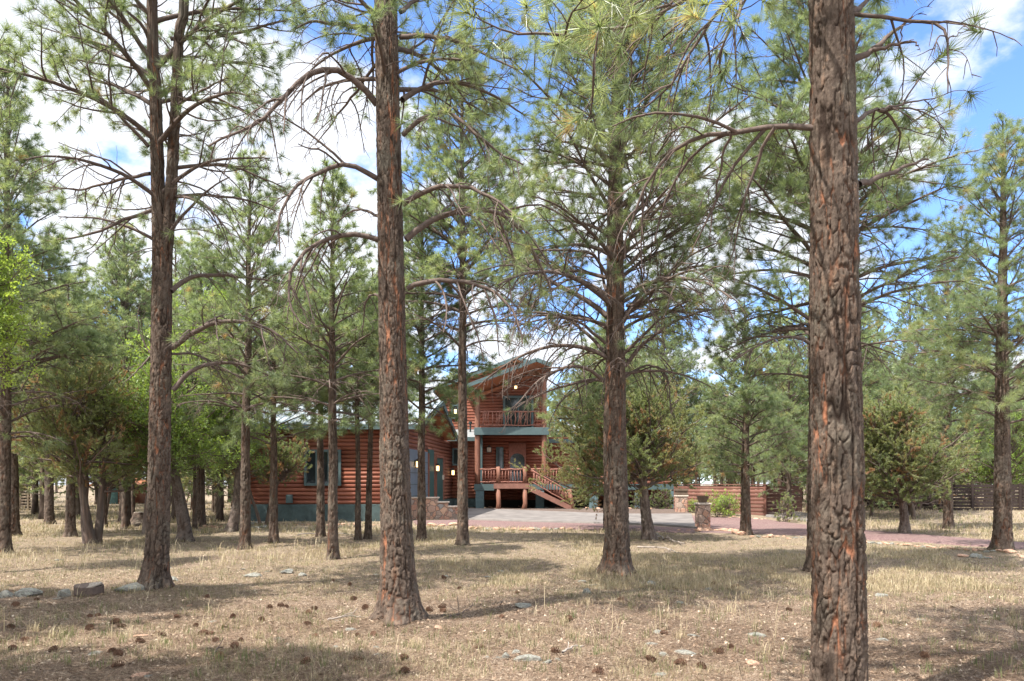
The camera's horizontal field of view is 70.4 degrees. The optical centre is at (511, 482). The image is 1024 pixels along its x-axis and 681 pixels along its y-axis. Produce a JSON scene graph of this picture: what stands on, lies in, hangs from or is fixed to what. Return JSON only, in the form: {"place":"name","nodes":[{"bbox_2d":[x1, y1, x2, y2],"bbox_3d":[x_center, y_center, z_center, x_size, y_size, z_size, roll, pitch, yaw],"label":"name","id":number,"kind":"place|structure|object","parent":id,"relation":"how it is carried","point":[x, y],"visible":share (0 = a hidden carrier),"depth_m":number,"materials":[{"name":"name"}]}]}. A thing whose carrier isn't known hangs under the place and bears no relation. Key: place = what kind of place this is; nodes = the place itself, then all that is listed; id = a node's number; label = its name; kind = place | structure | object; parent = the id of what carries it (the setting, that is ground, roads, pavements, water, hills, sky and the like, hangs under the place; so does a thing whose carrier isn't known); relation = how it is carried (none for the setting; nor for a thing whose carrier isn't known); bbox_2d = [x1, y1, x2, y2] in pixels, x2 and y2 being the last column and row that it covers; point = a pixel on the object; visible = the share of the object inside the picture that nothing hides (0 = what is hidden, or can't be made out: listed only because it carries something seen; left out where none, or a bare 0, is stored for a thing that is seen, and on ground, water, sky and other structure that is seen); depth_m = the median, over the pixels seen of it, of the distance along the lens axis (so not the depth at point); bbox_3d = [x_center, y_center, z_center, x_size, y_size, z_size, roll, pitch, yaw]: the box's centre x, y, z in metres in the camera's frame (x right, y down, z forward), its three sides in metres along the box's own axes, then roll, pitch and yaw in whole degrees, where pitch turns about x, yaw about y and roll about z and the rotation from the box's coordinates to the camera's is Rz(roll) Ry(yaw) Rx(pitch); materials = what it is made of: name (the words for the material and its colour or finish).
{"place":"outdoors","nodes":[
{"label":"outdoors","id":0,"kind":"place"},
{"bbox_2d":[0,485,1023,680],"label":"ground","id":1,"kind":"structure","parent":0,"point":[505,540],"depth_m":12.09,"materials":[{"name":"brown plant"}]},
{"bbox_2d":[18,433,31,495],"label":"pine tree","id":2,"kind":"object","parent":1,"relation":"on","point":[22,470],"visible":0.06,"depth_m":33.77,"materials":[{"name":"green plant"}]},
{"bbox_2d":[19,489,31,509],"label":"fence","id":3,"kind":"object","parent":1,"relation":"on","point":[27,500],"visible":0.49,"depth_m":42.00,"materials":[{"name":"brown wood"}]},
{"bbox_2d":[0,227,55,394],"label":"oak tree","id":4,"kind":"object","parent":1,"relation":"on","point":[8,319],"visible":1,"depth_m":13.17,"materials":[{"name":"green plant"}]},
{"bbox_2d":[14,588,42,596],"bbox_3d":[-6.722,1.524,10.075,0.406,0.113,0.280,0,7,0],"label":"rock","id":5,"kind":"object","parent":1,"relation":"on","point":[26,592],"visible":0.93,"depth_m":10.01,"materials":[{"name":"grey stone"}]},
{"bbox_2d":[19,446,55,513],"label":"pine tree","id":6,"kind":"object","parent":1,"relation":"on","point":[35,503],"visible":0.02,"depth_m":36.53,"materials":[{"name":"green plant"}]},
{"bbox_2d":[0,209,75,535],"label":"pine tree","id":7,"kind":"object","parent":1,"relation":"on","point":[15,520],"visible":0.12,"depth_m":21.57,"materials":[{"name":"green plant"}]},
{"bbox_2d":[18,303,97,518],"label":"pine tree","id":8,"kind":"object","parent":1,"relation":"on","point":[40,479],"visible":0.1,"depth_m":31.73,"materials":[{"name":"green plant"}]},
{"bbox_2d":[0,34,128,553],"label":"pine tree","id":9,"kind":"object","parent":1,"relation":"on","point":[68,338],"visible":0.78,"depth_m":16.23,"materials":[{"name":"green plant"}]},
{"bbox_2d":[11,270,126,536],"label":"pine tree","id":10,"kind":"object","parent":1,"relation":"on","point":[70,529],"visible":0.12,"depth_m":21.29,"materials":[{"name":"green plant"}]},
{"bbox_2d":[17,234,122,523],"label":"pine tree","id":11,"kind":"object","parent":1,"relation":"on","point":[49,515],"visible":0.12,"depth_m":27.87,"materials":[{"name":"green plant"}]},
{"bbox_2d":[73,581,103,596],"bbox_3d":[-5.851,1.480,10.041,0.383,0.204,0.259,-10,12,-17],"label":"rock","id":12,"kind":"object","parent":1,"relation":"on","point":[93,588],"visible":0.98,"depth_m":9.96,"materials":[{"name":"stone"}]},
{"bbox_2d":[75,441,108,515],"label":"pine tree","id":13,"kind":"object","parent":1,"relation":"on","point":[78,505],"depth_m":34.39,"materials":[{"name":"green plant"}]},
{"bbox_2d":[59,343,130,527],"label":"pine tree","id":14,"kind":"object","parent":1,"relation":"on","point":[105,520],"visible":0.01,"depth_m":25.87,"materials":[{"name":"green plant"}]},
{"bbox_2d":[11,345,184,544],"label":"juniper tree","id":15,"kind":"object","parent":1,"relation":"on","point":[84,429],"visible":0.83,"depth_m":18.45,"materials":[{"name":"green plant"}]},
{"bbox_2d":[77,239,150,518],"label":"pine tree","id":16,"kind":"object","parent":1,"relation":"on","point":[136,292],"visible":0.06,"depth_m":30.41,"materials":[{"name":"green plant"}]},
{"bbox_2d":[89,444,139,513],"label":"oak tree","id":17,"kind":"object","parent":1,"relation":"on","point":[96,486],"visible":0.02,"depth_m":36.82,"materials":[{"name":"green plant"}]},
{"bbox_2d":[89,478,146,503],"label":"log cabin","id":18,"kind":"object","parent":1,"relation":"on","point":[139,498],"visible":0.17,"depth_m":55.86,"materials":[{"name":"brown wood"}]},
{"bbox_2d":[57,216,180,522],"bbox_3d":[-15.360,-4.471,28.984,5.766,12.443,5.277,0,0,0],"label":"pine tree","id":19,"kind":"object","parent":1,"relation":"on","point":[123,294],"visible":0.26,"depth_m":28.57,"materials":[{"name":"green plant"}]},
{"bbox_2d":[99,306,149,528],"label":"pine tree","id":20,"kind":"object","parent":1,"relation":"on","point":[125,510],"visible":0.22,"depth_m":25.09,"materials":[{"name":"green plant"}]},
{"bbox_2d":[114,582,144,591],"bbox_3d":[-5.364,1.489,10.259,0.478,0.127,0.355,-2,1,-11],"label":"rock","id":21,"kind":"object","parent":1,"relation":"on","point":[125,588],"visible":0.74,"depth_m":10.15,"materials":[{"name":"grey stone"}]},
{"bbox_2d":[130,452,134,515],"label":"pine tree","id":22,"kind":"object","parent":1,"relation":"on","point":[132,502],"visible":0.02,"depth_m":32.21,"materials":[{"name":"green plant"}]},
{"bbox_2d":[130,512,143,525],"bbox_3d":[-13.940,1.425,27.026,1.118,0.650,1.210,0,0,0],"label":"rock","id":23,"kind":"object","parent":1,"relation":"on","point":[136,519],"visible":0.44,"depth_m":26.77,"materials":[{"name":"beige stone"}]},
{"bbox_2d":[92,350,238,541],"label":"oak tree","id":24,"kind":"object","parent":1,"relation":"on","point":[181,435],"visible":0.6,"depth_m":19.48,"materials":[{"name":"green plant"}]},
{"bbox_2d":[0,0,340,590],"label":"pine tree","id":25,"kind":"object","parent":1,"relation":"on","point":[155,573],"visible":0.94,"depth_m":10.39,"materials":[{"name":"green plant"}]},
{"bbox_2d":[89,273,264,533],"bbox_3d":[-11.446,-2.526,24.229,7.292,8.670,5.003,0,0,30],"label":"oak tree","id":26,"kind":"object","parent":1,"relation":"on","point":[147,353],"visible":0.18,"depth_m":23.11,"materials":[{"name":"green plant"}]},
{"bbox_2d":[118,234,241,518],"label":"pine tree","id":27,"kind":"object","parent":1,"relation":"on","point":[173,510],"visible":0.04,"depth_m":31.50,"materials":[{"name":"green plant"}]},
{"bbox_2d":[171,467,211,509],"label":"pine tree","id":28,"kind":"object","parent":1,"relation":"on","point":[190,481],"depth_m":42.53,"materials":[{"name":"green plant"}]},
{"bbox_2d":[172,365,224,528],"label":"pine tree","id":29,"kind":"object","parent":1,"relation":"on","point":[194,515],"visible":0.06,"depth_m":25.16,"materials":[{"name":"green plant"}]},
{"bbox_2d":[131,231,268,524],"bbox_3d":[-11.709,-3.817,26.885,5.005,11.133,5.671,0,0,0],"label":"pine tree","id":30,"kind":"object","parent":1,"relation":"on","point":[190,266],"visible":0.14,"depth_m":26.57,"materials":[{"name":"green plant"}]},
{"bbox_2d":[184,366,231,526],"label":"pine tree","id":31,"kind":"object","parent":1,"relation":"on","point":[201,522],"visible":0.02,"depth_m":26.24,"materials":[{"name":"green plant"}]},
{"bbox_2d":[171,281,258,514],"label":"pine tree","id":32,"kind":"object","parent":1,"relation":"on","point":[215,497],"visible":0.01,"depth_m":36.12,"materials":[{"name":"green plant"}]},
{"bbox_2d":[178,292,264,520],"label":"pine tree","id":33,"kind":"object","parent":1,"relation":"on","point":[219,490],"visible":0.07,"depth_m":30.05,"materials":[{"name":"green plant"}]},
{"bbox_2d":[193,386,284,531],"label":"oak tree","id":34,"kind":"object","parent":1,"relation":"on","point":[232,524],"visible":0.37,"depth_m":23.50,"materials":[{"name":"green plant"}]},
{"bbox_2d":[179,277,327,543],"bbox_3d":[-6.159,-1.848,19.121,3.435,7.158,3.947,0,0,28],"label":"pine tree","id":35,"kind":"object","parent":1,"relation":"on","point":[273,536],"visible":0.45,"depth_m":18.84,"materials":[{"name":"green plant"}]},
{"bbox_2d":[203,428,314,525],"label":"juniper tree","id":36,"kind":"object","parent":1,"relation":"on","point":[290,464],"visible":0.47,"depth_m":26.67,"materials":[{"name":"green plant"}]},
{"bbox_2d":[172,145,347,549],"bbox_3d":[-6.353,-3.189,17.750,3.724,9.890,4.399,0,0,42],"label":"pine tree","id":37,"kind":"object","parent":1,"relation":"on","point":[259,238],"visible":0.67,"depth_m":17.32,"materials":[{"name":"green plant"}]},
{"bbox_2d":[253,277,338,402],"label":"pine tree","id":38,"kind":"object","parent":1,"relation":"on","point":[279,343],"visible":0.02,"depth_m":41.39,"materials":[{"name":"green plant"}]},
{"bbox_2d":[252,266,378,536],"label":"pine tree","id":39,"kind":"object","parent":1,"relation":"on","point":[320,529],"visible":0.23,"depth_m":21.30,"materials":[{"name":"green plant"}]},
{"bbox_2d":[243,158,419,559],"bbox_3d":[-3.679,-2.555,15.260,3.196,8.662,3.057,0,0,35],"label":"pine tree","id":40,"kind":"object","parent":1,"relation":"on","point":[329,341],"visible":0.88,"depth_m":15.22,"materials":[{"name":"green plant"}]},
{"bbox_2d":[281,270,414,539],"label":"pine tree","id":41,"kind":"object","parent":1,"relation":"on","point":[358,533],"visible":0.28,"depth_m":19.92,"materials":[{"name":"green plant"}]},
{"bbox_2d":[325,270,418,401],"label":"pine tree","id":42,"kind":"object","parent":1,"relation":"on","point":[413,396],"visible":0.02,"depth_m":42.50,"materials":[{"name":"green plant"}]},
{"bbox_2d":[313,257,440,538],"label":"pine tree","id":43,"kind":"object","parent":1,"relation":"on","point":[368,520],"visible":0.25,"depth_m":20.36,"materials":[{"name":"green plant"}]},
{"bbox_2d":[195,0,582,626],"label":"pine tree","id":44,"kind":"object","parent":1,"relation":"on","point":[398,602],"visible":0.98,"depth_m":8.27,"materials":[{"name":"green plant"}]},
{"bbox_2d":[344,184,502,540],"bbox_3d":[-2.336,-3.174,19.557,3.926,9.788,3.755,0,0,33],"label":"pine tree","id":45,"kind":"object","parent":1,"relation":"on","point":[422,376],"visible":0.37,"depth_m":19.45,"materials":[{"name":"green plant"}]},
{"bbox_2d":[411,497,457,519],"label":"retaining wall","id":46,"kind":"structure","parent":1,"relation":"on","point":[436,508],"depth_m":31.00,"materials":[{"name":"stone"}]},
{"bbox_2d":[351,28,571,545],"bbox_3d":[-1.201,-4.843,17.874,4.494,13.129,5.950,0,0,-44],"label":"pine tree","id":47,"kind":"object","parent":1,"relation":"on","point":[414,213],"visible":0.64,"depth_m":17.82,"materials":[{"name":"green plant"}]},
{"bbox_2d":[250,356,681,520],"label":"log house","id":48,"kind":"structure","parent":1,"relation":"on","point":[496,479],"depth_m":39.28,"materials":[{"name":"brown wood"}]},
{"bbox_2d":[304,450,341,485],"bbox_3d":[-7.800,-0.613,29.925,1.513,1.487,0.150,0,0,0],"label":"window","id":49,"kind":"structure","parent":48,"relation":"in","point":[310,479],"depth_m":29.93,"materials":[{"name":"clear glass"}]},
{"bbox_2d":[409,449,427,496],"bbox_3d":[-4.237,-0.175,32.743,0.071,2.550,3.722,0,0,6],"label":"garage door","id":50,"kind":"structure","parent":48,"relation":"in","point":[413,453],"depth_m":31.98,"materials":[{"name":"grey metal"}]},
{"bbox_2d":[428,449,433,496],"bbox_3d":[-3.944,-0.250,35.316,0.060,2.700,1.157,0,0,6],"label":"green door","id":51,"kind":"structure","parent":48,"relation":"in","point":[430,451],"depth_m":35.31,"materials":[{"name":"teal wood"}]},
{"bbox_2d":[437,458,443,499],"bbox_3d":[-3.698,-0.175,37.237,0.155,2.150,1.710,0,0,6],"label":"door","id":52,"kind":"structure","parent":48,"relation":"in","point":[440,477],"depth_m":37.48,"materials":[{"name":"wood"}]},
{"bbox_2d":[452,448,457,465],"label":"window","id":53,"kind":"structure","parent":48,"relation":"in","point":[454,450],"depth_m":40.93,"materials":[{"name":"clear glass"}]},
{"bbox_2d":[496,447,502,470],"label":"window","id":54,"kind":"structure","parent":48,"relation":"in","point":[499,450],"depth_m":41.43,"materials":[{"name":"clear glass"}]},
{"bbox_2d":[509,443,525,482],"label":"front door","id":55,"kind":"structure","parent":48,"relation":"in","point":[516,450],"depth_m":41.40,"materials":[{"name":"brown wood"}]},
{"bbox_2d":[503,396,533,426],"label":"window","id":56,"kind":"structure","parent":48,"relation":"in","point":[513,400],"depth_m":41.43,"materials":[{"name":"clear glass"}]},
{"bbox_2d":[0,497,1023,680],"bbox_3d":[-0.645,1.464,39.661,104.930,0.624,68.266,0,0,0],"label":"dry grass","id":57,"kind":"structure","parent":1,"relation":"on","point":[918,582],"depth_m":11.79,"materials":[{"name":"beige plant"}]},
{"bbox_2d":[512,654,541,662],"bbox_3d":[0.135,1.557,6.397,0.266,0.072,0.144,-2,0,-6],"label":"rock","id":58,"kind":"object","parent":1,"relation":"on","point":[531,657],"visible":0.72,"depth_m":6.34,"materials":[{"name":"white stone"}]},
{"bbox_2d":[413,520,696,532],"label":"gravel","id":59,"kind":"structure","parent":1,"relation":"on","point":[552,525],"depth_m":26.68,"materials":[{"name":"gravel"}]},
{"bbox_2d":[547,372,573,436],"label":"pine tree","id":60,"kind":"object","parent":1,"relation":"on","point":[552,431],"visible":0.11,"depth_m":51.46,"materials":[{"name":"green plant"}]},
{"bbox_2d":[484,508,690,513],"bbox_3d":[3.479,1.450,36.350,11.989,0.139,6.106,0,0,0],"label":"planting bed","id":61,"kind":"object","parent":1,"relation":"on","point":[653,511],"visible":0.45,"depth_m":36.05,"materials":[{"name":"gravel"}]},
{"bbox_2d":[649,489,665,508],"bbox_3d":[7.583,0.927,38.184,0.998,1.257,1.037,0,0,41],"label":"shrub","id":62,"kind":"object","parent":61,"relation":"on","point":[656,499],"visible":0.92,"depth_m":38.12,"materials":[{"name":"green plant"}]},
{"bbox_2d":[657,485,673,508],"bbox_3d":[8.199,0.859,38.302,1.150,1.457,1.110,0,0,38],"label":"shrub","id":63,"kind":"object","parent":61,"relation":"on","point":[669,503],"visible":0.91,"depth_m":38.18,"materials":[{"name":"green plant"}]},
{"bbox_2d":[535,315,671,468],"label":"pine tree","id":64,"kind":"object","parent":1,"relation":"on","point":[631,381],"visible":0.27,"depth_m":22.42,"materials":[{"name":"green plant"}]},
{"bbox_2d":[509,351,698,528],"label":"juniper tree","id":65,"kind":"object","parent":1,"relation":"on","point":[562,473],"visible":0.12,"depth_m":24.11,"materials":[{"name":"green plant"}]},
{"bbox_2d":[466,0,774,576],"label":"pine tree","id":66,"kind":"object","parent":1,"relation":"on","point":[614,297],"visible":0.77,"depth_m":12.10,"materials":[{"name":"green plant"}]},
{"bbox_2d":[565,373,712,540],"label":"juniper tree","id":67,"kind":"object","parent":1,"relation":"on","point":[645,444],"visible":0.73,"depth_m":19.59,"materials":[{"name":"green plant"}]},
{"bbox_2d":[632,288,725,464],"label":"pine tree","id":68,"kind":"object","parent":1,"relation":"on","point":[686,365],"visible":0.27,"depth_m":45.77,"materials":[{"name":"green plant"}]},
{"bbox_2d":[674,495,688,511],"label":"stone pillar","id":69,"kind":"structure","parent":1,"relation":"on","point":[681,503],"depth_m":34.79,"materials":[{"name":"brown stone"}]},
{"bbox_2d":[670,437,713,492],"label":"juniper tree","id":70,"kind":"object","parent":1,"relation":"on","point":[695,448],"visible":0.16,"depth_m":47.50,"materials":[{"name":"green plant"}]},
{"bbox_2d":[680,397,717,485],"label":"pine tree","id":71,"kind":"object","parent":1,"relation":"on","point":[696,470],"visible":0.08,"depth_m":62.05,"materials":[{"name":"green plant"}]},
{"bbox_2d":[694,503,711,527],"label":"stone pillar","id":72,"kind":"structure","parent":1,"relation":"on","point":[702,515],"depth_m":25.33,"materials":[{"name":"brown stone"}]},
{"bbox_2d":[704,489,733,516],"bbox_3d":[9.054,0.967,31.837,1.368,1.472,1.314,0,0,-44],"label":"shrub","id":73,"kind":"object","parent":1,"relation":"on","point":[719,500],"visible":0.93,"depth_m":31.67,"materials":[{"name":"green plant"}]},
{"bbox_2d":[698,382,740,485],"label":"pine tree","id":74,"kind":"object","parent":1,"relation":"on","point":[710,451],"visible":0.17,"depth_m":53.72,"materials":[{"name":"green plant"}]},
{"bbox_2d":[694,376,756,500],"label":"pine tree","id":75,"kind":"object","parent":1,"relation":"on","point":[702,466],"visible":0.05,"depth_m":56.61,"materials":[{"name":"green plant"}]},
{"bbox_2d":[713,491,740,516],"bbox_3d":[9.777,1.054,32.976,1.350,1.406,1.566,0,0,0],"label":"shrub","id":76,"kind":"object","parent":1,"relation":"on","point":[729,506],"visible":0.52,"depth_m":32.77,"materials":[{"name":"green plant"}]},
{"bbox_2d":[438,0,1021,680],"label":"pine tree","id":77,"kind":"object","parent":1,"relation":"on","point":[838,648],"visible":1,"depth_m":4.68,"materials":[{"name":"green plant"}]},
{"bbox_2d":[673,484,801,515],"bbox_3d":[11.098,0.937,35.896,3.290,1.726,5.225,0,0,-40],"label":"plank fence","id":78,"kind":"object","parent":1,"relation":"on","point":[764,505],"visible":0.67,"depth_m":34.03,"materials":[{"name":"brown wood"}]},
{"bbox_2d":[716,355,776,493],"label":"pine tree","id":79,"kind":"object","parent":1,"relation":"on","point":[752,480],"visible":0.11,"depth_m":49.70,"materials":[{"name":"green plant"}]},
{"bbox_2d":[688,298,807,535],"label":"pine tree","id":80,"kind":"object","parent":1,"relation":"on","point":[745,407],"visible":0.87,"depth_m":21.53,"materials":[{"name":"green plant"}]},
{"bbox_2d":[722,279,807,489],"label":"pine tree","id":81,"kind":"object","parent":1,"relation":"on","point":[765,339],"visible":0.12,"depth_m":39.74,"materials":[{"name":"green plant"}]},
{"bbox_2d":[738,324,808,516],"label":"pine tree","id":82,"kind":"object","parent":1,"relation":"on","point":[787,468],"visible":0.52,"depth_m":31.48,"materials":[{"name":"green plant"}]},
{"bbox_2d":[749,345,805,485],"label":"pine tree","id":83,"kind":"object","parent":1,"relation":"on","point":[784,479],"visible":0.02,"depth_m":44.92,"materials":[{"name":"green plant"}]},
{"bbox_2d":[771,492,799,521],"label":"pine sapling","id":84,"kind":"object","parent":1,"relation":"on","point":[782,508],"visible":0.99,"depth_m":29.11,"materials":[{"name":"green plant"}]},
{"bbox_2d":[782,432,806,490],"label":"juniper tree","id":85,"kind":"object","parent":1,"relation":"on","point":[799,460],"visible":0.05,"depth_m":38.62,"materials":[{"name":"green plant"}]},
{"bbox_2d":[740,280,868,510],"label":"pine tree","id":86,"kind":"object","parent":1,"relation":"on","point":[802,310],"visible":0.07,"depth_m":35.27,"materials":[{"name":"green plant"}]},
{"bbox_2d":[657,0,1013,572],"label":"pine tree","id":87,"kind":"object","parent":1,"relation":"on","point":[792,187],"visible":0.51,"depth_m":12.33,"materials":[{"name":"green plant"}]},
{"bbox_2d":[791,284,907,506],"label":"pine tree","id":88,"kind":"object","parent":1,"relation":"on","point":[868,333],"visible":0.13,"depth_m":29.75,"materials":[{"name":"green plant"}]},
{"bbox_2d":[861,298,895,397],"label":"pine tree","id":89,"kind":"object","parent":1,"relation":"on","point":[885,337],"visible":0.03,"depth_m":38.14,"materials":[{"name":"green plant"}]},
{"bbox_2d":[864,470,904,515],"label":"juniper tree","id":90,"kind":"object","parent":1,"relation":"on","point":[871,507],"visible":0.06,"depth_m":32.69,"materials":[{"name":"green plant"}]},
{"bbox_2d":[866,308,921,397],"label":"pine tree","id":91,"kind":"object","parent":1,"relation":"on","point":[880,327],"visible":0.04,"depth_m":44.09,"materials":[{"name":"green plant"}]},
{"bbox_2d":[869,405,943,518],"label":"juniper tree","id":92,"kind":"object","parent":1,"relation":"on","point":[912,506],"visible":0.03,"depth_m":31.04,"materials":[{"name":"green plant"}]},
{"bbox_2d":[863,284,964,514],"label":"pine tree","id":93,"kind":"object","parent":1,"relation":"on","point":[910,312],"visible":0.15,"depth_m":33.34,"materials":[{"name":"green plant"}]},
{"bbox_2d":[862,382,980,532],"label":"juniper tree","id":94,"kind":"object","parent":1,"relation":"on","point":[890,430],"visible":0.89,"depth_m":21.56,"materials":[{"name":"green plant"}]},
{"bbox_2d":[865,245,1023,528],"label":"pine tree","id":95,"kind":"object","parent":1,"relation":"on","point":[948,509],"visible":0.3,"depth_m":24.90,"materials":[{"name":"green plant"}]},
{"bbox_2d":[867,484,1023,510],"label":"dark fence","id":96,"kind":"object","parent":1,"relation":"on","point":[972,492],"visible":0.5,"depth_m":36.47,"materials":[{"name":"brown wood"}]},
{"bbox_2d":[882,110,1023,549],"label":"pine tree","id":97,"kind":"object","parent":1,"relation":"on","point":[1004,398],"visible":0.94,"depth_m":16.18,"materials":[{"name":"green plant"}]},
{"bbox_2d":[953,400,1023,487],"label":"oak tree","id":98,"kind":"object","parent":1,"relation":"on","point":[1019,446],"visible":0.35,"depth_m":40.01,"materials":[{"name":"green plant"}]},
{"bbox_2d":[954,431,1023,497],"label":"juniper tree","id":99,"kind":"object","parent":1,"relation":"on","point":[975,478],"visible":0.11,"depth_m":42.61,"materials":[{"name":"green plant"}]},
{"bbox_2d":[0,0,1023,484],"label":"sky","id":100,"kind":"structure","parent":0,"point":[1005,71],"materials":[{"name":"blue"}]},
{"bbox_2d":[468,508,696,527],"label":"driveway","id":101,"kind":"structure","parent":0,"point":[684,520],"depth_m":31.21,"materials":[{"name":"concrete"}]},
{"bbox_2d":[766,511,806,520],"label":"concrete path","id":102,"kind":"structure","parent":0,"point":[796,514],"depth_m":32.29,"materials":[{"name":"grey concrete"}]},
{"bbox_2d":[692,515,1023,549],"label":"gravel path","id":103,"kind":"structure","parent":0,"point":[764,526],"depth_m":22.31,"materials":[{"name":"gravel"}]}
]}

